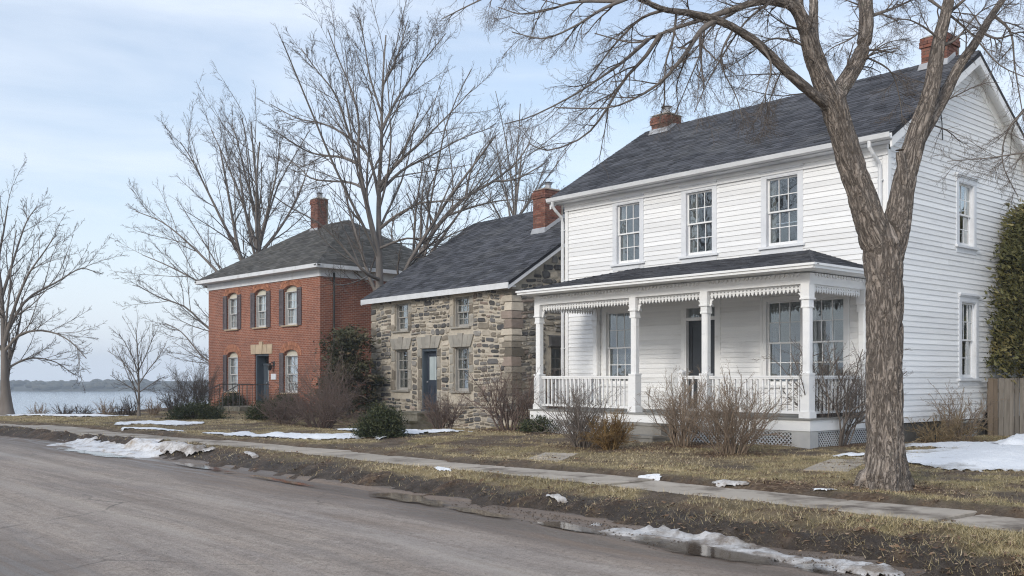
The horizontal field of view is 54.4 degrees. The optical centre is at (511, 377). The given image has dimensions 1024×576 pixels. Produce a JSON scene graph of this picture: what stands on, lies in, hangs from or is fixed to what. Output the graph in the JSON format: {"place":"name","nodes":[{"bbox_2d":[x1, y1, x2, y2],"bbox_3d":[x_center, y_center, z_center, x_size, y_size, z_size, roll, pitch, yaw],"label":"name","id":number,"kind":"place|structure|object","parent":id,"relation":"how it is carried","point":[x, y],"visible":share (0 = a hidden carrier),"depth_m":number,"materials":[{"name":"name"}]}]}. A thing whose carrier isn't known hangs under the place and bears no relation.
{"place":"outdoors","nodes":[
{"label":"outdoors","id":0,"kind":"place"},
{"bbox_2d":[11,381,197,390],"bbox_3d":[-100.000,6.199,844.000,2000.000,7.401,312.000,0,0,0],"label":"shore","id":1,"kind":"structure","parent":0,"point":[24,388],"depth_m":706.61,"materials":[{"name":"soil"}]},
{"bbox_2d":[10,378,208,389],"bbox_3d":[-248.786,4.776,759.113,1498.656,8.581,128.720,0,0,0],"label":"woods","id":2,"kind":"object","parent":1,"relation":"on","point":[93,385],"visible":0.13,"depth_m":712.48,"materials":[{"name":"grey plant"}]},
{"bbox_2d":[11,391,207,413],"bbox_3d":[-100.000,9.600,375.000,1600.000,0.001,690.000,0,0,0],"label":"lake","id":3,"kind":"structure","parent":0,"point":[22,400],"depth_m":436.26,"materials":[{"name":"liquid"}]},
{"bbox_2d":[0,436,926,575],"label":"road","id":4,"kind":"structure","parent":0,"point":[63,512],"depth_m":10.29,"materials":[{"name":"grey asphalt"}]},
{"bbox_2d":[66,449,127,456],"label":"puddle","id":5,"kind":"object","parent":4,"relation":"on","point":[100,453],"visible":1,"depth_m":20.81,"materials":[{"name":"grey"}]},
{"bbox_2d":[178,463,231,471],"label":"puddle","id":6,"kind":"object","parent":4,"relation":"on","point":[198,466],"visible":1,"depth_m":17.77,"materials":[{"name":"grey"}]},
{"bbox_2d":[252,475,312,485],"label":"puddle","id":7,"kind":"object","parent":4,"relation":"on","point":[292,482],"visible":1,"depth_m":15.20,"materials":[{"name":"grey liquid"}]},
{"bbox_2d":[372,493,444,505],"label":"puddle","id":8,"kind":"object","parent":4,"relation":"on","point":[410,498],"visible":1,"depth_m":13.06,"materials":[{"name":"grey liquid"}]},
{"bbox_2d":[448,507,510,517],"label":"puddle","id":9,"kind":"object","parent":4,"relation":"on","point":[485,513],"visible":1,"depth_m":11.71,"materials":[{"name":"grey liquid"}]},
{"bbox_2d":[538,522,600,533],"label":"puddle","id":10,"kind":"object","parent":4,"relation":"on","point":[564,525],"visible":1,"depth_m":10.61,"materials":[{"name":"grey liquid"}]},
{"bbox_2d":[591,522,835,570],"bbox_3d":[1.797,1.597,9.657,0.680,0.156,3.388,0,0,-39],"label":"snow patch","id":11,"kind":"object","parent":4,"relation":"on","point":[720,540],"visible":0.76,"depth_m":9.69,"materials":[{"name":"white snow"}]},
{"bbox_2d":[633,536,819,570],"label":"puddle","id":12,"kind":"object","parent":4,"relation":"on","point":[690,548],"visible":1,"depth_m":9.08,"materials":[{"name":"grey liquid"}]},
{"bbox_2d":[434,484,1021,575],"bbox_3d":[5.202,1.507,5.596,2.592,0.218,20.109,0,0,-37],"label":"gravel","id":13,"kind":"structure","parent":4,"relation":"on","point":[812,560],"depth_m":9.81,"materials":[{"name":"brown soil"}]},
{"bbox_2d":[808,568,860,575],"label":"puddle","id":14,"kind":"object","parent":4,"relation":"on","point":[822,570],"visible":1,"depth_m":8.14,"materials":[{"name":"grey liquid"}]},
{"bbox_2d":[817,558,904,575],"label":"snow patch","id":15,"kind":"object","parent":4,"relation":"on","point":[862,568],"visible":0.9,"depth_m":8.28,"materials":[{"name":"white snow"}]},
{"bbox_2d":[0,404,1023,575],"bbox_3d":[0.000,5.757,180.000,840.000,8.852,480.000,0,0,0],"label":"ground","id":16,"kind":"structure","parent":0,"point":[370,478],"depth_m":14.15,"materials":[{"name":"brown plant"}]},
{"bbox_2d":[26,402,54,413],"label":"dry weeds","id":17,"kind":"object","parent":16,"relation":"on","point":[45,411],"visible":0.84,"depth_m":37.54,"materials":[{"name":"beige plant"}]},
{"bbox_2d":[49,403,79,413],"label":"dry weeds","id":18,"kind":"object","parent":16,"relation":"on","point":[65,411],"visible":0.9,"depth_m":37.39,"materials":[{"name":"brown plant"}]},
{"bbox_2d":[0,153,129,415],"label":"lakeside tree","id":19,"kind":"object","parent":16,"relation":"on","point":[6,402],"visible":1,"depth_m":37.13,"materials":[{"name":"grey plant"}]},
{"bbox_2d":[1,414,128,416],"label":"snow patch","id":20,"kind":"object","parent":16,"relation":"on","point":[79,415],"visible":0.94,"depth_m":36.38,"materials":[{"name":"white snow"}]},
{"bbox_2d":[72,404,96,413],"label":"dry weeds","id":21,"kind":"object","parent":16,"relation":"on","point":[85,411],"visible":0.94,"depth_m":37.72,"materials":[{"name":"brown plant"}]},
{"bbox_2d":[90,398,114,414],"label":"dry weeds","id":22,"kind":"object","parent":16,"relation":"on","point":[103,411],"visible":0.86,"depth_m":37.59,"materials":[{"name":"beige plant"}]},
{"bbox_2d":[46,436,163,457],"bbox_3d":[-9.106,1.501,22.404,5.630,0.350,1.438,0,0,45],"label":"snow patch","id":23,"kind":"object","parent":16,"relation":"on","point":[139,447],"visible":0.87,"depth_m":21.78,"materials":[{"name":"white snow"}]},
{"bbox_2d":[109,404,130,415],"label":"dry weeds","id":24,"kind":"object","parent":16,"relation":"on","point":[120,411],"visible":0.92,"depth_m":37.08,"materials":[{"name":"brown plant"}]},
{"bbox_2d":[110,394,147,414],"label":"dry weeds","id":25,"kind":"object","parent":16,"relation":"on","point":[128,406],"visible":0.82,"depth_m":37.71,"materials":[{"name":"brown plant"}]},
{"bbox_2d":[108,310,171,415],"bbox_3d":[-13.365,-0.545,35.616,2.804,4.066,2.076,0,0,0],"label":"young tree","id":26,"kind":"object","parent":16,"relation":"on","point":[138,378],"visible":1,"depth_m":35.56,"materials":[{"name":"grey plant"}]},
{"bbox_2d":[120,427,182,430],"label":"snow patch","id":27,"kind":"object","parent":16,"relation":"on","point":[122,429],"visible":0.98,"depth_m":26.78,"materials":[{"name":"white snow"}]},
{"bbox_2d":[141,397,166,414],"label":"dry weeds","id":28,"kind":"object","parent":16,"relation":"on","point":[157,408],"visible":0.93,"depth_m":37.35,"materials":[{"name":"beige plant"}]},
{"bbox_2d":[114,420,204,425],"bbox_3d":[-10.942,1.394,30.886,3.216,0.142,1.375,0,0,14],"label":"snow patch","id":29,"kind":"object","parent":16,"relation":"on","point":[171,422],"visible":1,"depth_m":30.58,"materials":[{"name":"white snow"}]},
{"bbox_2d":[156,387,193,412],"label":"shrub","id":30,"kind":"object","parent":16,"relation":"on","point":[171,404],"visible":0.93,"depth_m":36.84,"materials":[{"name":"brown plant"}]},
{"bbox_2d":[153,441,214,455],"bbox_3d":[-6.773,1.478,20.372,2.472,0.323,0.518,0,0,45],"label":"snow patch","id":31,"kind":"object","parent":16,"relation":"on","point":[172,446],"visible":0.95,"depth_m":20.22,"materials":[{"name":"white snow"}]},
{"bbox_2d":[147,352,226,407],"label":"shrub","id":32,"kind":"object","parent":16,"relation":"on","point":[195,392],"visible":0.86,"depth_m":37.88,"materials":[{"name":"brown plant"}]},
{"bbox_2d":[160,397,233,419],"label":"yew bush","id":33,"kind":"object","parent":16,"relation":"on","point":[191,411],"visible":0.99,"depth_m":33.24,"materials":[{"name":"green plant"}]},
{"bbox_2d":[179,364,225,403],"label":"shrub","id":34,"kind":"object","parent":16,"relation":"on","point":[211,396],"visible":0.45,"depth_m":40.98,"materials":[{"name":"brown plant"}]},
{"bbox_2d":[108,59,329,370],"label":"wide tree","id":35,"kind":"object","parent":16,"relation":"on","point":[256,237],"visible":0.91,"depth_m":55.60,"materials":[{"name":"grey plant"}]},
{"bbox_2d":[215,389,250,408],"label":"yew bush","id":36,"kind":"object","parent":16,"relation":"on","point":[225,398],"visible":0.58,"depth_m":42.89,"materials":[{"name":"green plant"}]},
{"bbox_2d":[242,451,259,457],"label":"snow patch","id":37,"kind":"object","parent":16,"relation":"on","point":[252,455],"visible":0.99,"depth_m":18.48,"materials":[{"name":"white snow"}]},
{"bbox_2d":[239,393,294,419],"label":"yew bush","id":38,"kind":"object","parent":16,"relation":"on","point":[249,414],"visible":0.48,"depth_m":31.87,"materials":[{"name":"green plant"}]},
{"bbox_2d":[271,388,297,409],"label":"yew bush","id":39,"kind":"object","parent":16,"relation":"on","point":[284,399],"visible":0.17,"depth_m":39.70,"materials":[{"name":"green plant"}]},
{"bbox_2d":[252,385,328,426],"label":"shrub","id":40,"kind":"object","parent":16,"relation":"on","point":[278,415],"visible":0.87,"depth_m":30.61,"materials":[{"name":"brown plant"}]},
{"bbox_2d":[203,431,385,439],"bbox_3d":[-5.266,1.403,24.382,5.060,0.135,1.662,0,0,22],"label":"snow patch","id":41,"kind":"object","parent":16,"relation":"on","point":[320,436],"visible":0.92,"depth_m":24.22,"materials":[{"name":"white snow"}]},
{"bbox_2d":[194,192,423,411],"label":"brick house","id":42,"kind":"structure","parent":16,"relation":"on","point":[271,308],"depth_m":41.54,"materials":[{"name":"red brick"},{"name":"weathered shingle"},{"name":"paint"}]},
{"bbox_2d":[224,293,238,330],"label":"window","id":43,"kind":"structure","parent":42,"relation":"in","point":[232,302],"depth_m":44.47,"materials":[{"name":"paint"}]},
{"bbox_2d":[228,352,238,392],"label":"window","id":44,"kind":"structure","parent":42,"relation":"in","point":[233,359],"depth_m":44.47,"materials":[{"name":"paint"}]},
{"bbox_2d":[252,289,267,328],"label":"window","id":45,"kind":"structure","parent":42,"relation":"in","point":[261,297],"depth_m":42.68,"materials":[{"name":"paint"}]},
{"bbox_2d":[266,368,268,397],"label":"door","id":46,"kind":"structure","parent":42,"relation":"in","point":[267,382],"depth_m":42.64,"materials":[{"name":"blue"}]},
{"bbox_2d":[281,286,298,326],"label":"window","id":47,"kind":"structure","parent":42,"relation":"in","point":[291,294],"depth_m":40.95,"materials":[{"name":"paint"}]},
{"bbox_2d":[282,350,298,393],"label":"window","id":48,"kind":"structure","parent":42,"relation":"in","point":[289,363],"depth_m":40.93,"materials":[{"name":"paint"}]},
{"bbox_2d":[256,364,369,428],"bbox_3d":[-5.804,0.716,30.267,3.168,2.381,3.723,0,0,41],"label":"shrub","id":49,"kind":"object","parent":16,"relation":"on","point":[325,415],"visible":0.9,"depth_m":30.25,"materials":[{"name":"brown plant"}]},
{"bbox_2d":[280,339,369,421],"bbox_3d":[-6.176,0.036,33.139,3.235,2.950,2.683,0,0,35],"label":"shrub","id":50,"kind":"object","parent":16,"relation":"on","point":[331,380],"visible":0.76,"depth_m":33.05,"materials":[{"name":"brown plant"}]},
{"bbox_2d":[298,323,389,416],"bbox_3d":[-5.933,-0.232,35.756,3.913,3.440,4.121,0,0,0],"label":"dark evergreen","id":51,"kind":"object","parent":16,"relation":"on","point":[351,339],"visible":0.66,"depth_m":35.24,"materials":[{"name":"green plant"}]},
{"bbox_2d":[232,0,511,295],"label":"tall tree","id":52,"kind":"object","parent":16,"relation":"on","point":[375,241],"visible":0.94,"depth_m":38.59,"materials":[{"name":"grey plant"}]},
{"bbox_2d":[333,428,420,430],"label":"snow patch","id":53,"kind":"object","parent":16,"relation":"on","point":[342,429],"visible":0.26,"depth_m":26.29,"materials":[{"name":"white snow"}]},
{"bbox_2d":[344,400,410,437],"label":"yew bush","id":54,"kind":"object","parent":16,"relation":"on","point":[386,422],"visible":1,"depth_m":23.64,"materials":[{"name":"green plant"}]},
{"bbox_2d":[405,429,472,433],"bbox_3d":[-2.236,1.362,25.224,2.465,0.116,0.801,0,0,-11],"label":"snow patch","id":55,"kind":"object","parent":16,"relation":"on","point":[410,431],"visible":0.73,"depth_m":25.08,"materials":[{"name":"white snow"}]},
{"bbox_2d":[413,388,470,428],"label":"shrub","id":56,"kind":"object","parent":16,"relation":"on","point":[447,415],"visible":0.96,"depth_m":28.18,"materials":[{"name":"brown plant"}]},
{"bbox_2d":[435,466,450,470],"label":"snow patch","id":57,"kind":"object","parent":16,"relation":"on","point":[441,468],"visible":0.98,"depth_m":15.27,"materials":[{"name":"white snow"}]},
{"bbox_2d":[361,181,564,429],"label":"stone house","id":58,"kind":"structure","parent":16,"relation":"on","point":[445,314],"depth_m":32.71,"materials":[{"name":"stone"}]},
{"bbox_2d":[391,303,409,332],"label":"window","id":59,"kind":"structure","parent":58,"relation":"in","point":[402,309],"depth_m":35.28,"materials":[{"name":"grey paint"}]},
{"bbox_2d":[391,350,409,391],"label":"window","id":60,"kind":"structure","parent":58,"relation":"in","point":[402,355],"depth_m":35.27,"materials":[{"name":"grey paint"}]},
{"bbox_2d":[427,351,435,409],"bbox_3d":[-2.643,0.095,33.674,0.120,1.970,0.790,0,0,-38],"label":"door","id":61,"kind":"structure","parent":58,"relation":"in","point":[431,355],"depth_m":33.80,"materials":[{"name":"blue paint"}]},
{"bbox_2d":[449,296,470,328],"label":"window","id":62,"kind":"structure","parent":58,"relation":"in","point":[461,303],"depth_m":32.41,"materials":[{"name":"grey paint"}]},
{"bbox_2d":[449,347,470,392],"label":"window","id":63,"kind":"structure","parent":58,"relation":"in","point":[461,353],"depth_m":32.46,"materials":[{"name":"grey paint"}]},
{"bbox_2d":[550,347,564,391],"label":"window","id":64,"kind":"structure","parent":58,"relation":"in","point":[554,348],"depth_m":31.33,"materials":[{"name":"grey paint"}]},
{"bbox_2d":[348,61,582,255],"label":"leaning tree","id":65,"kind":"object","parent":16,"relation":"on","point":[480,187],"visible":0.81,"depth_m":53.81,"materials":[{"name":"brown plant"}]},
{"bbox_2d":[448,360,565,430],"bbox_3d":[-0.081,0.461,26.190,3.517,1.959,2.504,0,0,23],"label":"shrub","id":66,"kind":"object","parent":16,"relation":"on","point":[518,409],"visible":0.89,"depth_m":26.02,"materials":[{"name":"brown plant"}]},
{"bbox_2d":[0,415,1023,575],"bbox_3d":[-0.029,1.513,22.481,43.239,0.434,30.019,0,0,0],"label":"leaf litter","id":67,"kind":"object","parent":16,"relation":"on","point":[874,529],"visible":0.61,"depth_m":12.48,"materials":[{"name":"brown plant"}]},
{"bbox_2d":[463,91,585,218],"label":"tree","id":68,"kind":"object","parent":16,"relation":"on","point":[514,205],"visible":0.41,"depth_m":71.95,"materials":[{"name":"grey plant"}]},
{"bbox_2d":[513,411,562,432],"bbox_3d":[0.791,1.143,25.037,1.556,0.652,1.452,0,0,0],"label":"evergreen","id":69,"kind":"object","parent":16,"relation":"on","point":[526,425],"visible":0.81,"depth_m":24.82,"materials":[{"name":"green plant"}]},
{"bbox_2d":[513,368,593,407],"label":"shrub","id":70,"kind":"object","parent":16,"relation":"on","point":[550,390],"visible":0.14,"depth_m":27.12,"materials":[{"name":"brown plant"}]},
{"bbox_2d":[531,452,578,461],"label":"path","id":71,"kind":"structure","parent":16,"relation":"on","point":[562,455],"depth_m":18.18,"materials":[{"name":"concrete"}]},
{"bbox_2d":[546,494,567,502],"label":"snow patch","id":72,"kind":"object","parent":16,"relation":"on","point":[559,498],"visible":1,"depth_m":12.14,"materials":[{"name":"white snow"}]},
{"bbox_2d":[529,378,623,447],"bbox_3d":[1.288,0.733,20.308,1.644,1.482,1.951,0,0,-45],"label":"shrub","id":73,"kind":"object","parent":16,"relation":"on","point":[582,423],"visible":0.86,"depth_m":20.03,"materials":[{"name":"brown plant"}]},
{"bbox_2d":[576,405,640,449],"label":"shrub","id":74,"kind":"object","parent":16,"relation":"on","point":[614,432],"visible":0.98,"depth_m":19.55,"materials":[{"name":"brown plant"}]},
{"bbox_2d":[638,474,660,480],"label":"snow patch","id":75,"kind":"object","parent":16,"relation":"on","point":[655,476],"visible":0.71,"depth_m":14.43,"materials":[{"name":"white snow"}]},
{"bbox_2d":[634,366,722,445],"bbox_3d":[3.509,0.586,20.650,2.053,1.743,1.930,0,0,0],"label":"shrub","id":76,"kind":"object","parent":16,"relation":"on","point":[683,432],"visible":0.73,"depth_m":20.55,"materials":[{"name":"beige plant"}]},
{"bbox_2d":[428,0,1023,491],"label":"forked tree","id":77,"kind":"object","parent":16,"relation":"on","point":[882,238],"visible":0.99,"depth_m":12.87,"materials":[{"name":"brown plant"}]},
{"bbox_2d":[656,363,803,455],"bbox_3d":[3.938,0.563,18.435,2.510,1.817,2.433,0,0,0],"label":"shrub","id":78,"kind":"object","parent":16,"relation":"on","point":[727,431],"visible":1,"depth_m":18.23,"materials":[{"name":"beige plant"}]},
{"bbox_2d":[711,479,748,486],"bbox_3d":[2.945,1.452,13.445,0.575,0.132,0.136,0,0,42],"label":"snow patch","id":79,"kind":"object","parent":16,"relation":"on","point":[723,482],"visible":0.99,"depth_m":13.44,"materials":[{"name":"white snow"}]},
{"bbox_2d":[515,32,1023,448],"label":"clapboard house","id":80,"kind":"structure","parent":16,"relation":"on","point":[685,248],"depth_m":23.32,"materials":[{"name":"wood"}]},
{"bbox_2d":[600,305,630,390],"bbox_3d":[2.884,-0.774,26.396,0.285,2.248,1.280,0,0,-41],"label":"window","id":81,"kind":"structure","parent":80,"relation":"in","point":[617,364],"depth_m":26.67,"materials":[{"name":"white paint"}]},
{"bbox_2d":[610,193,644,270],"bbox_3d":[3.099,-3.796,26.145,0.291,1.933,1.180,0,0,-41],"label":"window","id":82,"kind":"structure","parent":80,"relation":"in","point":[619,209],"depth_m":26.32,"materials":[{"name":"paint"}]},
{"bbox_2d":[678,179,718,263],"bbox_3d":[4.631,-3.796,24.403,0.292,1.933,1.180,0,0,-41],"label":"window","id":83,"kind":"structure","parent":80,"relation":"in","point":[690,253],"depth_m":24.58,"materials":[{"name":"paint"}]},
{"bbox_2d":[689,320,714,407],"bbox_3d":[4.675,-0.310,24.386,0.120,2.180,0.870,0,0,-41],"label":"door","id":84,"kind":"structure","parent":80,"relation":"in","point":[695,327],"depth_m":24.53,"materials":[{"name":"paint"}]},
{"bbox_2d":[759,295,801,392],"bbox_3d":[6.203,-0.745,22.616,0.285,2.190,1.180,0,0,-41],"label":"window","id":85,"kind":"structure","parent":80,"relation":"in","point":[771,322],"depth_m":22.90,"materials":[{"name":"white paint"}]},
{"bbox_2d":[758,163,804,254],"bbox_3d":[6.181,-3.796,22.637,0.291,1.933,1.200,0,0,-41],"label":"window","id":86,"kind":"structure","parent":80,"relation":"in","point":[769,195],"depth_m":22.75,"materials":[{"name":"paint"}]},
{"bbox_2d":[813,292,846,393],"bbox_3d":[6.909,-0.745,21.812,0.285,2.190,1.160,0,0,-41],"label":"window","id":87,"kind":"structure","parent":80,"relation":"in","point":[819,297],"depth_m":21.82,"materials":[{"name":"white paint"}]},
{"bbox_2d":[955,172,979,254],"bbox_3d":[10.471,-3.776,23.110,1.120,1.813,0.291,0,0,-41],"label":"window","id":88,"kind":"structure","parent":80,"relation":"in","point":[969,245],"depth_m":23.29,"materials":[{"name":"paint"}]},
{"bbox_2d":[961,421,976,435],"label":"basement window","id":89,"kind":"structure","parent":80,"relation":"in","point":[971,421],"depth_m":23.34,"materials":[{"name":"glass"}]},
{"bbox_2d":[958,293,981,385],"bbox_3d":[10.565,-0.877,23.193,1.110,2.133,0.291,0,0,-41],"label":"window","id":90,"kind":"structure","parent":80,"relation":"in","point":[968,304],"depth_m":23.38,"materials":[{"name":"paint"}]},
{"bbox_2d":[774,553,836,570],"bbox_3d":[2.622,1.630,8.748,0.376,0.088,1.054,0,0,-38],"label":"snow patch","id":91,"kind":"object","parent":16,"relation":"on","point":[796,561],"visible":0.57,"depth_m":8.72,"materials":[{"name":"white snow"}]},
{"bbox_2d":[813,488,836,490],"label":"snow patch","id":92,"kind":"object","parent":16,"relation":"on","point":[822,489],"visible":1,"depth_m":12.56,"materials":[{"name":"white snow"}]},
{"bbox_2d":[752,330,913,445],"bbox_3d":[6.449,0.228,20.186,3.238,2.426,3.535,0,0,0],"label":"shrub","id":93,"kind":"object","parent":16,"relation":"on","point":[853,394],"visible":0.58,"depth_m":20.02,"materials":[{"name":"brown plant"}]},
{"bbox_2d":[803,456,864,471],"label":"path","id":94,"kind":"structure","parent":16,"relation":"on","point":[817,467],"depth_m":15.85,"materials":[{"name":"concrete"}]},
{"bbox_2d":[831,452,864,456],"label":"snow patch","id":95,"kind":"object","parent":16,"relation":"on","point":[852,453],"visible":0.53,"depth_m":17.35,"materials":[{"name":"white snow"}]},
{"bbox_2d":[863,441,1023,471],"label":"snow patch","id":96,"kind":"object","parent":16,"relation":"on","point":[980,456],"visible":0.85,"depth_m":16.55,"materials":[{"name":"white snow"}]},
{"bbox_2d":[905,402,992,442],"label":"shrub","id":97,"kind":"object","parent":16,"relation":"on","point":[943,432],"visible":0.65,"depth_m":21.20,"materials":[{"name":"plant"}]},
{"bbox_2d":[920,379,1009,441],"bbox_3d":[9.716,0.718,21.313,1.869,1.396,1.900,0,0,33],"label":"shrub","id":98,"kind":"object","parent":16,"relation":"on","point":[949,411],"visible":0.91,"depth_m":21.25,"materials":[{"name":"beige plant"}]},
{"bbox_2d":[962,197,1023,382],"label":"cedar tree","id":99,"kind":"object","parent":16,"relation":"on","point":[1009,317],"visible":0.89,"depth_m":23.66,"materials":[{"name":"green plant"}]},
{"bbox_2d":[987,378,1023,435],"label":"wooden fence","id":100,"kind":"object","parent":16,"relation":"on","point":[1007,422],"visible":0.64,"depth_m":23.26,"materials":[{"name":"brown wood"}]},
{"bbox_2d":[991,433,1023,444],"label":"snow patch","id":101,"kind":"object","parent":16,"relation":"on","point":[1016,439],"visible":0.9,"depth_m":19.50,"materials":[{"name":"white snow"}]},
{"bbox_2d":[0,423,1023,531],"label":"sidewalk","id":102,"kind":"structure","parent":0,"point":[957,515],"depth_m":13.58,"materials":[{"name":"concrete"}]},
{"bbox_2d":[0,0,1023,381],"label":"sky","id":103,"kind":"structure","parent":0,"point":[85,85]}
]}

